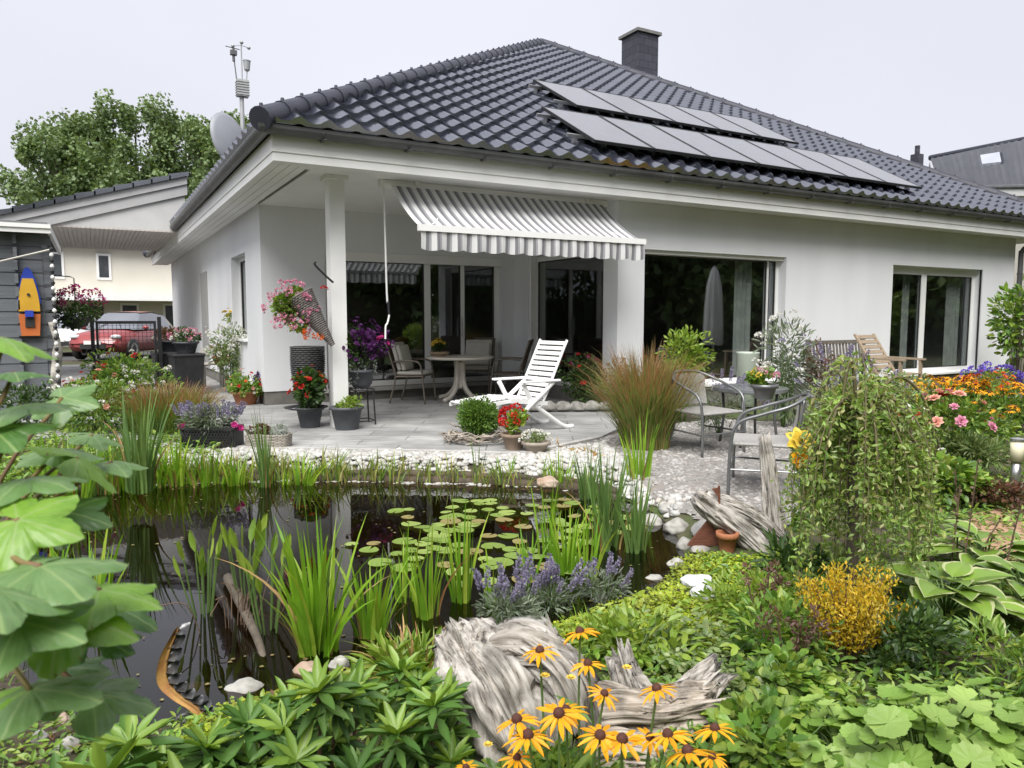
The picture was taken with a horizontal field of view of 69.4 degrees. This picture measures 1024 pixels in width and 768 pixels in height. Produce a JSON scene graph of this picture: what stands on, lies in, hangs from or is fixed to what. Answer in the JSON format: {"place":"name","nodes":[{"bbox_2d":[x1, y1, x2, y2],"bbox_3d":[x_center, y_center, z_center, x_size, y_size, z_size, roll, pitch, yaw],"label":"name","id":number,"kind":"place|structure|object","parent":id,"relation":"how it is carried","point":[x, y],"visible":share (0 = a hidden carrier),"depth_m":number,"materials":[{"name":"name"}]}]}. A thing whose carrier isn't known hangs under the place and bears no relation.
{"place":"outdoors","nodes":[
{"label":"outdoors","id":0,"kind":"place"},
{"bbox_2d":[62,351,151,360],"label":"street","id":1,"kind":"structure","parent":0,"point":[68,357],"depth_m":25.47,"materials":[{"name":"grey asphalt"}]},
{"bbox_2d":[69,311,173,359],"bbox_3d":[-12.721,-1.645,24.442,2.209,1.527,4.045,0,5,0],"label":"car","id":2,"kind":"object","parent":1,"relation":"on","point":[80,345],"visible":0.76,"depth_m":23.43,"materials":[{"name":"red paint"}]},
{"bbox_2d":[21,363,617,450],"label":"terrace","id":3,"kind":"structure","parent":0,"point":[411,423],"depth_m":9.15,"materials":[{"name":"stone"}]},
{"bbox_2d":[0,220,60,419],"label":"garden shed","id":4,"kind":"structure","parent":3,"relation":"on","point":[18,238],"depth_m":9.40,"materials":[{"name":"grey paint"}]},
{"bbox_2d":[17,267,40,335],"bbox_3d":[-6.114,-1.041,9.365,0.260,0.860,0.120,-3,6,-29],"label":"wooden boat ornament","id":5,"kind":"object","parent":4,"relation":"hanging from","point":[28,297],"visible":1,"depth_m":9.36,"materials":[{"name":"yellow paint"}]},
{"bbox_2d":[49,275,107,330],"bbox_3d":[-6.363,-1.176,10.823,0.822,0.835,0.596,-3,6,-29],"label":"magenta hanging basket","id":6,"kind":"object","parent":4,"relation":"hanging from","point":[70,319],"visible":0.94,"depth_m":10.77,"materials":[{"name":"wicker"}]},
{"bbox_2d":[0,172,188,250],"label":"carport","id":7,"kind":"object","parent":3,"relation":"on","point":[137,215],"visible":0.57,"depth_m":15.43,"materials":[{"name":"paint"}]},
{"bbox_2d":[90,317,163,390],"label":"wire gate","id":8,"kind":"structure","parent":3,"relation":"on","point":[159,332],"depth_m":12.72,"materials":[{"name":"metal"}]},
{"bbox_2d":[94,377,239,434],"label":"red grass","id":9,"kind":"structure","parent":3,"relation":"on","point":[182,396],"depth_m":8.32,"materials":[{"name":"brown plant"}]},
{"bbox_2d":[167,352,205,393],"bbox_3d":[-5.553,-0.188,12.637,0.520,0.670,0.530,-4,6,-35],"label":"black bin","id":10,"kind":"object","parent":3,"relation":"on","point":[189,367],"visible":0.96,"depth_m":12.45,"materials":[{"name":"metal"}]},
{"bbox_2d":[170,399,246,447],"bbox_3d":[-3.081,0.391,7.536,0.753,0.482,0.449,0,5,0],"label":"lavender crate","id":11,"kind":"object","parent":3,"relation":"on","point":[200,426],"visible":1,"depth_m":7.42,"materials":[{"name":"metal"}]},
{"bbox_2d":[203,321,246,392],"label":"white hydrangea","id":12,"kind":"object","parent":3,"relation":"on","point":[231,349],"visible":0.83,"depth_m":12.74,"materials":[{"name":"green plant"}]},
{"bbox_2d":[283,364,328,427],"bbox_3d":[-2.422,0.141,8.801,0.544,0.756,0.574,3,6,34],"label":"red begonia pot","id":13,"kind":"object","parent":3,"relation":"on","point":[312,383],"visible":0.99,"depth_m":8.71,"materials":[{"name":"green plant"}]},
{"bbox_2d":[342,317,394,424],"bbox_3d":[-1.831,-0.167,9.086,0.770,1.319,0.619,-3,6,-29],"label":"petunia stand","id":14,"kind":"object","parent":3,"relation":"on","point":[360,379],"visible":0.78,"depth_m":8.97,"materials":[{"name":"plant"}]},
{"bbox_2d":[384,339,436,403],"bbox_3d":[-1.566,-0.198,11.465,0.657,0.965,0.548,1,5,12],"label":"garden chair","id":15,"kind":"object","parent":3,"relation":"on","point":[401,360],"visible":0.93,"depth_m":11.28,"materials":[{"name":"beige metal"}]},
{"bbox_2d":[454,393,500,439],"bbox_3d":[-0.327,0.362,7.816,0.550,0.527,0.566,-3,6,-32],"label":"box ball","id":16,"kind":"object","parent":3,"relation":"on","point":[479,416],"visible":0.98,"depth_m":7.71,"materials":[{"name":"green plant"}]},
{"bbox_2d":[449,339,573,435],"bbox_3d":[0.006,0.029,8.541,1.434,1.073,0.618,-4,6,-36],"label":"recliner","id":17,"kind":"object","parent":3,"relation":"on","point":[511,398],"visible":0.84,"depth_m":8.67,"materials":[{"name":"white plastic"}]},
{"bbox_2d":[556,351,606,402],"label":"pillar shrub","id":18,"kind":"object","parent":3,"relation":"on","point":[580,392],"visible":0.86,"depth_m":10.57,"materials":[{"name":"green plant"}]},
{"bbox_2d":[19,481,684,725],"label":"pond water","id":19,"kind":"structure","parent":0,"point":[144,523],"depth_m":4.73,"materials":[{"name":"black liquid"}]},
{"bbox_2d":[93,381,179,494],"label":"iris clump","id":20,"kind":"object","parent":19,"relation":"in","point":[140,453],"visible":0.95,"depth_m":5.79,"materials":[{"name":"plant"}]},
{"bbox_2d":[173,516,222,618],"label":"pickerelweed","id":21,"kind":"object","parent":19,"relation":"on","point":[204,567],"visible":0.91,"depth_m":3.72,"materials":[{"name":"green plant"}]},
{"bbox_2d":[220,513,266,605],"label":"pickerelweed","id":22,"kind":"object","parent":19,"relation":"on","point":[230,539],"visible":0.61,"depth_m":3.87,"materials":[{"name":"green plant"}]},
{"bbox_2d":[235,532,290,634],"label":"pickerelweed","id":23,"kind":"object","parent":19,"relation":"on","point":[244,562],"visible":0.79,"depth_m":3.52,"materials":[{"name":"green plant"}]},
{"bbox_2d":[250,499,392,657],"bbox_3d":[-0.854,0.900,3.341,0.644,0.733,0.856,-1,5,-6],"label":"iris clump","id":24,"kind":"object","parent":19,"relation":"in","point":[312,635],"visible":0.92,"depth_m":3.28,"materials":[{"name":"plant"}]},
{"bbox_2d":[89,443,610,496],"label":"reeds","id":25,"kind":"object","parent":19,"relation":"in","point":[337,466],"visible":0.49,"depth_m":6.79,"materials":[{"name":"green plant"}]},
{"bbox_2d":[328,549,412,639],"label":"iris clump","id":26,"kind":"object","parent":19,"relation":"in","point":[375,618],"visible":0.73,"depth_m":3.47,"materials":[{"name":"plant"}]},
{"bbox_2d":[401,511,478,620],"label":"iris clump","id":27,"kind":"object","parent":19,"relation":"in","point":[423,612],"visible":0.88,"depth_m":3.69,"materials":[{"name":"plant"}]},
{"bbox_2d":[437,496,490,604],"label":"iris clump","id":28,"kind":"object","parent":19,"relation":"in","point":[460,592],"visible":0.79,"depth_m":3.90,"materials":[{"name":"green plant"}]},
{"bbox_2d":[344,531,591,585],"bbox_3d":[-0.244,1.233,4.656,1.751,0.319,1.069,0,5,3],"label":"water lily","id":29,"kind":"object","parent":19,"relation":"on","point":[436,535],"visible":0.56,"depth_m":4.77,"materials":[{"name":"green plant"}]},
{"bbox_2d":[387,498,645,533],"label":"water lily","id":30,"kind":"object","parent":19,"relation":"on","point":[474,522],"visible":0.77,"depth_m":5.56,"materials":[{"name":"green plant"}]},
{"bbox_2d":[539,500,598,575],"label":"iris clump","id":31,"kind":"object","parent":19,"relation":"in","point":[566,560],"visible":0.79,"depth_m":4.35,"materials":[{"name":"green plant"}]},
{"bbox_2d":[565,438,663,551],"bbox_3d":[0.588,0.736,4.761,0.519,0.809,0.707,-13,14,-68],"label":"iris clump","id":32,"kind":"object","parent":19,"relation":"in","point":[603,499],"visible":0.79,"depth_m":4.80,"materials":[{"name":"plant"}]},
{"bbox_2d":[604,466,663,553],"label":"iris clump","id":33,"kind":"object","parent":19,"relation":"in","point":[638,531],"visible":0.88,"depth_m":4.74,"materials":[{"name":"plant"}]},
{"bbox_2d":[0,347,1023,767],"bbox_3d":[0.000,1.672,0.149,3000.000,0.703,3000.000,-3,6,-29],"label":"ground","id":34,"kind":"structure","parent":0,"point":[686,517],"depth_m":4.14,"materials":[{"name":"soil"}]},
{"bbox_2d":[0,116,106,207],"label":"tall tree","id":35,"kind":"object","parent":34,"relation":"on","point":[31,147],"visible":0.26,"depth_m":55.11,"materials":[{"name":"green plant"}]},
{"bbox_2d":[19,108,133,199],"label":"tall tree","id":36,"kind":"object","parent":34,"relation":"on","point":[77,122],"visible":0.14,"depth_m":58.05,"materials":[{"name":"green plant"}]},
{"bbox_2d":[0,337,162,739],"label":"sycamore sapling","id":37,"kind":"object","parent":34,"relation":"on","point":[59,616],"visible":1,"depth_m":0.74,"materials":[{"name":"green plant"}]},
{"bbox_2d":[52,368,140,434],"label":"blush flower shrub","id":38,"kind":"object","parent":34,"relation":"on","point":[111,385],"visible":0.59,"depth_m":8.36,"materials":[{"name":"green plant"}]},
{"bbox_2d":[0,418,223,501],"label":"ground cover","id":39,"kind":"object","parent":34,"relation":"on","point":[12,472],"visible":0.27,"depth_m":7.26,"materials":[{"name":"green plant"}]},
{"bbox_2d":[52,247,173,346],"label":"cream house","id":40,"kind":"structure","parent":34,"relation":"on","point":[128,280],"depth_m":34.95,"materials":[{"name":"paint"}]},
{"bbox_2d":[73,345,184,402],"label":"gate perennials","id":41,"kind":"object","parent":34,"relation":"on","point":[129,365],"visible":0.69,"depth_m":10.47,"materials":[{"name":"green plant"}]},
{"bbox_2d":[74,88,192,191],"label":"tall tree","id":42,"kind":"object","parent":34,"relation":"on","point":[116,169],"visible":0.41,"depth_m":56.76,"materials":[{"name":"green plant"}]},
{"bbox_2d":[34,707,256,767],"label":"rhododendron","id":43,"kind":"object","parent":34,"relation":"on","point":[122,739],"visible":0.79,"depth_m":1.90,"materials":[{"name":"green plant"}]},
{"bbox_2d":[156,622,214,726],"bbox_3d":[-1.200,1.212,2.740,0.201,0.665,0.055,0,5,0],"label":"rusty fluted ornament","id":44,"kind":"object","parent":34,"relation":"on","point":[170,685],"visible":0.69,"depth_m":2.72,"materials":[{"name":"metal"}]},
{"bbox_2d":[173,108,249,200],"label":"tall tree","id":45,"kind":"object","parent":34,"relation":"on","point":[193,132],"visible":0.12,"depth_m":56.67,"materials":[{"name":"green plant"}]},
{"bbox_2d":[0,678,457,767],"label":"ground cover","id":46,"kind":"object","parent":34,"relation":"on","point":[61,752],"visible":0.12,"depth_m":2.48,"materials":[{"name":"green plant"}]},
{"bbox_2d":[166,644,487,767],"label":"rhododendron","id":47,"kind":"object","parent":34,"relation":"on","point":[312,737],"visible":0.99,"depth_m":2.00,"materials":[{"name":"green plant"}]},
{"bbox_2d":[79,468,617,500],"bbox_3d":[-1.549,0.899,6.561,4.929,0.154,0.808,0,5,1],"label":"pond edge","id":48,"kind":"object","parent":34,"relation":"on","point":[467,479],"visible":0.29,"depth_m":6.77,"materials":[{"name":"grey stone"}]},
{"bbox_2d":[343,626,441,699],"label":"leafy perennial","id":49,"kind":"object","parent":34,"relation":"on","point":[403,652],"visible":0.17,"depth_m":2.84,"materials":[{"name":"green plant"}]},
{"bbox_2d":[148,440,691,517],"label":"pebbles","id":50,"kind":"object","parent":34,"relation":"on","point":[523,460],"visible":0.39,"depth_m":6.99,"materials":[{"name":"white gravel"}]},
{"bbox_2d":[470,561,543,623],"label":"lavender","id":51,"kind":"object","parent":34,"relation":"on","point":[514,596],"visible":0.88,"depth_m":3.62,"materials":[{"name":"purple plant"}]},
{"bbox_2d":[500,551,590,618],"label":"lavender","id":52,"kind":"object","parent":34,"relation":"on","point":[553,570],"visible":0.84,"depth_m":3.84,"materials":[{"name":"purple plant"}]},
{"bbox_2d":[142,27,1023,427],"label":"bungalow","id":53,"kind":"object","parent":34,"relation":"on","point":[738,255],"visible":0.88,"depth_m":12.37,"materials":[{"name":"white paint"}]},
{"bbox_2d":[261,261,334,345],"bbox_3d":[-2.412,-0.904,8.337,0.810,0.966,0.457,-3,6,-29],"label":"hanging wicker cone","id":54,"kind":"object","parent":53,"relation":"hanging from","point":[291,304],"visible":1,"depth_m":8.29,"materials":[{"name":"wicker"}]},
{"bbox_2d":[324,251,505,392],"bbox_3d":[-1.558,-1.028,12.255,3.200,2.190,0.262,-3,6,-29],"label":"window","id":55,"kind":"structure","parent":53,"relation":"in","point":[426,261],"depth_m":12.42,"materials":[{"name":"white paint"}]},
{"bbox_2d":[378,179,645,338],"bbox_3d":[0.086,-1.546,9.341,3.371,1.921,1.050,-3,6,-29],"label":"awning","id":56,"kind":"object","parent":53,"relation":"attached to","point":[457,219],"visible":1,"depth_m":9.09,"materials":[{"name":"fabric"}]},
{"bbox_2d":[529,255,598,389],"bbox_3d":[0.913,-1.014,11.767,0.180,2.130,2.180,-3,6,-29],"label":"window","id":57,"kind":"structure","parent":53,"relation":"in","point":[535,262],"depth_m":12.61,"materials":[{"name":"white paint"}]},
{"bbox_2d":[528,84,778,143],"bbox_3d":[2.836,-4.815,13.402,5.465,0.135,0.930,-3,35,-29],"label":"mounting rail","id":58,"kind":"object","parent":53,"relation":"attached to","point":[559,102],"visible":0.23,"depth_m":12.38,"materials":[{"name":"metal"}]},
{"bbox_2d":[533,79,627,115],"bbox_3d":[1.120,-4.789,12.352,1.005,0.042,1.520,-3,35,-29],"label":"solar panel","id":59,"kind":"object","parent":58,"relation":"attached to","point":[577,97],"visible":1,"depth_m":12.22,"materials":[{"name":"glass"}]},
{"bbox_2d":[536,113,879,184],"bbox_3d":[3.798,-3.688,12.011,7.515,0.135,0.930,-3,35,-29],"label":"mounting rail","id":60,"kind":"object","parent":53,"relation":"attached to","point":[544,117],"visible":0.19,"depth_m":10.48,"materials":[{"name":"metal"}]},
{"bbox_2d":[541,106,654,150],"bbox_3d":[1.189,-3.617,10.458,1.005,0.043,1.520,-3,35,-29],"label":"solar panel","id":61,"kind":"object","parent":60,"relation":"attached to","point":[595,128],"visible":1,"depth_m":10.34,"materials":[{"name":"glass"}]},
{"bbox_2d":[599,115,709,158],"bbox_3d":[2.081,-3.662,10.961,1.005,0.043,1.520,-3,35,-29],"label":"solar panel","id":62,"kind":"object","parent":60,"relation":"attached to","point":[658,139],"visible":0.91,"depth_m":10.86,"materials":[{"name":"glass"}]},
{"bbox_2d":[652,124,759,165],"bbox_3d":[2.973,-3.706,11.463,1.005,0.043,1.520,-3,35,-29],"label":"solar panel","id":63,"kind":"object","parent":60,"relation":"attached to","point":[710,147],"visible":0.88,"depth_m":11.36,"materials":[{"name":"glass"}]},
{"bbox_2d":[700,132,805,172],"bbox_3d":[3.865,-3.751,11.966,1.005,0.043,1.520,-3,35,-29],"label":"solar panel","id":64,"kind":"object","parent":60,"relation":"attached to","point":[764,158],"visible":0.89,"depth_m":11.87,"materials":[{"name":"glass"}]},
{"bbox_2d":[645,250,783,386],"bbox_3d":[3.103,-1.008,11.663,3.010,2.045,0.501,-3,6,-29],"label":"window","id":65,"kind":"structure","parent":53,"relation":"in","point":[743,263],"depth_m":12.24,"materials":[{"name":"white paint"}]},
{"bbox_2d":[893,266,981,376],"bbox_3d":[8.138,-1.231,14.502,2.980,2.065,0.500,-3,6,-29],"label":"window","id":66,"kind":"structure","parent":53,"relation":"in","point":[953,277],"depth_m":14.92,"materials":[{"name":"white paint"}]},
{"bbox_2d":[431,614,737,767],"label":"driftwood stump","id":67,"kind":"object","parent":34,"relation":"on","point":[483,656],"visible":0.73,"depth_m":2.44,"materials":[{"name":"grey wood"}]},
{"bbox_2d":[456,626,737,767],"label":"coneflower","id":68,"kind":"object","parent":34,"relation":"on","point":[572,711],"visible":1,"depth_m":1.94,"materials":[{"name":"yellow plant"}]},
{"bbox_2d":[567,551,633,604],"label":"lavender","id":69,"kind":"object","parent":34,"relation":"on","point":[584,591],"visible":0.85,"depth_m":3.93,"materials":[{"name":"purple plant"}]},
{"bbox_2d":[570,599,710,677],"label":"leafy perennial","id":70,"kind":"object","parent":34,"relation":"on","point":[622,620],"visible":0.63,"depth_m":3.05,"materials":[{"name":"green plant"}]},
{"bbox_2d":[546,549,801,646],"bbox_3d":[0.941,1.113,3.781,0.990,0.184,1.877,4,7,41],"label":"ground cover","id":71,"kind":"object","parent":34,"relation":"on","point":[651,600],"visible":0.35,"depth_m":3.76,"materials":[{"name":"green plant"}]},
{"bbox_2d":[655,324,716,421],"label":"lime shrub","id":72,"kind":"object","parent":34,"relation":"on","point":[693,351],"visible":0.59,"depth_m":9.27,"materials":[{"name":"green plant"}]},
{"bbox_2d":[583,419,810,540],"bbox_3d":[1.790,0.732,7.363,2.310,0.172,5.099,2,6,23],"label":"gravel","id":73,"kind":"structure","parent":34,"relation":"on","point":[757,496],"depth_m":6.79,"materials":[{"name":"grey gravel"}]},
{"bbox_2d":[555,338,746,450],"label":"red fountain grass","id":74,"kind":"object","parent":73,"relation":"on","point":[639,392],"depth_m":7.33,"materials":[{"name":"brown plant"}]},
{"bbox_2d":[669,370,745,457],"bbox_3d":[1.902,0.279,7.365,0.611,0.807,0.596,-3,6,-30],"label":"bistro chair","id":75,"kind":"object","parent":73,"relation":"on","point":[702,410],"visible":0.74,"depth_m":7.32,"materials":[{"name":"grey metal"}]},
{"bbox_2d":[726,393,810,501],"bbox_3d":[2.044,0.469,5.891,0.596,0.807,0.611,2,5,20],"label":"bistro chair","id":76,"kind":"object","parent":73,"relation":"on","point":[748,439],"visible":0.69,"depth_m":5.74,"materials":[{"name":"grey metal"}]},
{"bbox_2d":[751,309,824,425],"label":"white butterfly bush","id":77,"kind":"object","parent":73,"relation":"on","point":[783,372],"visible":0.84,"depth_m":8.90,"materials":[{"name":"grey plant"}]},
{"bbox_2d":[429,575,1023,767],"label":"ground cover","id":78,"kind":"object","parent":34,"relation":"on","point":[855,688],"visible":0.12,"depth_m":2.85,"materials":[{"name":"green plant"}]},
{"bbox_2d":[643,605,809,722],"bbox_3d":[0.864,1.108,2.958,0.662,0.200,0.922,0,5,4],"label":"ground cover","id":79,"kind":"object","parent":34,"relation":"on","point":[682,668],"visible":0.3,"depth_m":3.00,"materials":[{"name":"green plant"}]},
{"bbox_2d":[675,567,801,625],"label":"leafy perennial","id":80,"kind":"object","parent":34,"relation":"on","point":[708,593],"visible":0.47,"depth_m":3.56,"materials":[{"name":"green plant"}]},
{"bbox_2d":[689,431,788,552],"bbox_3d":[1.547,0.789,4.684,0.731,0.904,0.504,-3,6,-29],"label":"driftwood log","id":81,"kind":"object","parent":34,"relation":"on","point":[731,514],"visible":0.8,"depth_m":4.74,"materials":[{"name":"grey wood"}]},
{"bbox_2d":[700,685,843,767],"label":"leafy perennial","id":82,"kind":"object","parent":34,"relation":"on","point":[747,707],"visible":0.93,"depth_m":2.27,"materials":[{"name":"green plant"}]},
{"bbox_2d":[716,586,843,670],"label":"leafy perennial","id":83,"kind":"object","parent":34,"relation":"on","point":[787,607],"visible":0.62,"depth_m":3.02,"materials":[{"name":"green plant"}]},
{"bbox_2d":[729,639,843,705],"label":"leafy perennial","id":84,"kind":"object","parent":34,"relation":"on","point":[792,667],"visible":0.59,"depth_m":2.70,"materials":[{"name":"green plant"}]},
{"bbox_2d":[718,647,859,731],"bbox_3d":[1.003,1.106,2.717,0.504,0.176,0.496,3,6,29],"label":"ladys mantle","id":85,"kind":"object","parent":34,"relation":"on","point":[793,691],"visible":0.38,"depth_m":2.67,"materials":[{"name":"green plant"}]},
{"bbox_2d":[754,603,832,663],"bbox_3d":[1.095,1.013,2.867,0.289,0.337,0.159,1,5,7],"label":"astilbe","id":86,"kind":"object","parent":34,"relation":"on","point":[807,639],"visible":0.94,"depth_m":2.85,"materials":[{"name":"green plant"}]},
{"bbox_2d":[749,526,842,585],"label":"leafy perennial","id":87,"kind":"object","parent":34,"relation":"on","point":[785,554],"visible":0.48,"depth_m":4.10,"materials":[{"name":"green plant"}]},
{"bbox_2d":[764,693,931,767],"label":"ladys mantle","id":88,"kind":"object","parent":34,"relation":"on","point":[839,745],"visible":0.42,"depth_m":2.28,"materials":[{"name":"green plant"}]},
{"bbox_2d":[793,557,916,664],"bbox_3d":[1.414,0.948,3.077,0.503,0.444,0.400,-3,6,-29],"label":"golden shrub","id":89,"kind":"object","parent":34,"relation":"on","point":[856,610],"visible":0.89,"depth_m":3.04,"materials":[{"name":"yellow plant"}]},
{"bbox_2d":[770,350,951,606],"bbox_3d":[1.843,0.447,3.904,0.879,1.303,1.306,2,5,21],"label":"weeping shrub","id":90,"kind":"object","parent":34,"relation":"on","point":[885,435],"visible":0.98,"depth_m":3.63,"materials":[{"name":"green plant"}]},
{"bbox_2d":[700,491,1023,658],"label":"ground cover","id":91,"kind":"object","parent":34,"relation":"on","point":[909,594],"visible":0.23,"depth_m":4.24,"materials":[{"name":"green plant"}]},
{"bbox_2d":[831,597,982,697],"bbox_3d":[1.573,1.026,3.057,0.514,0.350,0.595,-1,5,-8],"label":"leafy perennial","id":92,"kind":"object","parent":34,"relation":"on","point":[917,618],"visible":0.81,"depth_m":2.94,"materials":[{"name":"green plant"}]},
{"bbox_2d":[821,682,1021,767],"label":"ladys mantle","id":93,"kind":"object","parent":34,"relation":"on","point":[888,728],"visible":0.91,"depth_m":2.15,"materials":[{"name":"green plant"}]},
{"bbox_2d":[832,427,1023,535],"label":"ground cover","id":94,"kind":"object","parent":34,"relation":"on","point":[944,511],"visible":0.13,"depth_m":5.36,"materials":[{"name":"green plant"}]},
{"bbox_2d":[895,447,995,507],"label":"border greens","id":95,"kind":"object","parent":34,"relation":"on","point":[963,466],"visible":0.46,"depth_m":5.46,"materials":[{"name":"green plant"}]},
{"bbox_2d":[869,561,1023,637],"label":"hosta","id":96,"kind":"object","parent":34,"relation":"on","point":[926,589],"visible":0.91,"depth_m":3.47,"materials":[{"name":"green plant"}]},
{"bbox_2d":[909,380,1003,456],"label":"pink rose bush","id":97,"kind":"object","parent":34,"relation":"on","point":[960,411],"visible":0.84,"depth_m":6.42,"materials":[{"name":"green plant"}]},
{"bbox_2d":[905,611,1023,697],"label":"leafy perennial","id":98,"kind":"object","parent":34,"relation":"on","point":[1012,650],"visible":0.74,"depth_m":2.87,"materials":[{"name":"green plant"}]},
{"bbox_2d":[911,519,1023,569],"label":"hosta","id":99,"kind":"object","parent":34,"relation":"on","point":[976,537],"visible":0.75,"depth_m":4.13,"materials":[{"name":"green plant"}]},
{"bbox_2d":[914,677,1023,767],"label":"ladys mantle","id":100,"kind":"object","parent":34,"relation":"on","point":[1008,711],"visible":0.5,"depth_m":2.30,"materials":[{"name":"green plant"}]},
{"bbox_2d":[940,429,1010,471],"bbox_3d":[3.995,0.608,6.342,0.694,0.459,0.471,3,6,28],"label":"silver santolina","id":101,"kind":"object","parent":34,"relation":"on","point":[979,443],"visible":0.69,"depth_m":6.26,"materials":[{"name":"green plant"}]},
{"bbox_2d":[938,475,1023,510],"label":"purple sage border","id":102,"kind":"object","parent":34,"relation":"on","point":[1014,489],"visible":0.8,"depth_m":5.42,"materials":[{"name":"red plant"}]},
{"bbox_2d":[985,275,1023,388],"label":"young tree","id":103,"kind":"object","parent":34,"relation":"on","point":[1015,338],"visible":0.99,"depth_m":13.57,"materials":[{"name":"green plant"}]},
{"bbox_2d":[0,0,1023,208],"label":"sky","id":104,"kind":"structure","parent":0,"point":[893,77],"materials":[{"name":"white"}]},
{"bbox_2d":[910,137,1023,343],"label":"neighbour house","id":105,"kind":"structure","parent":0,"point":[999,165],"depth_m":38.10,"materials":[{"name":"tile"}]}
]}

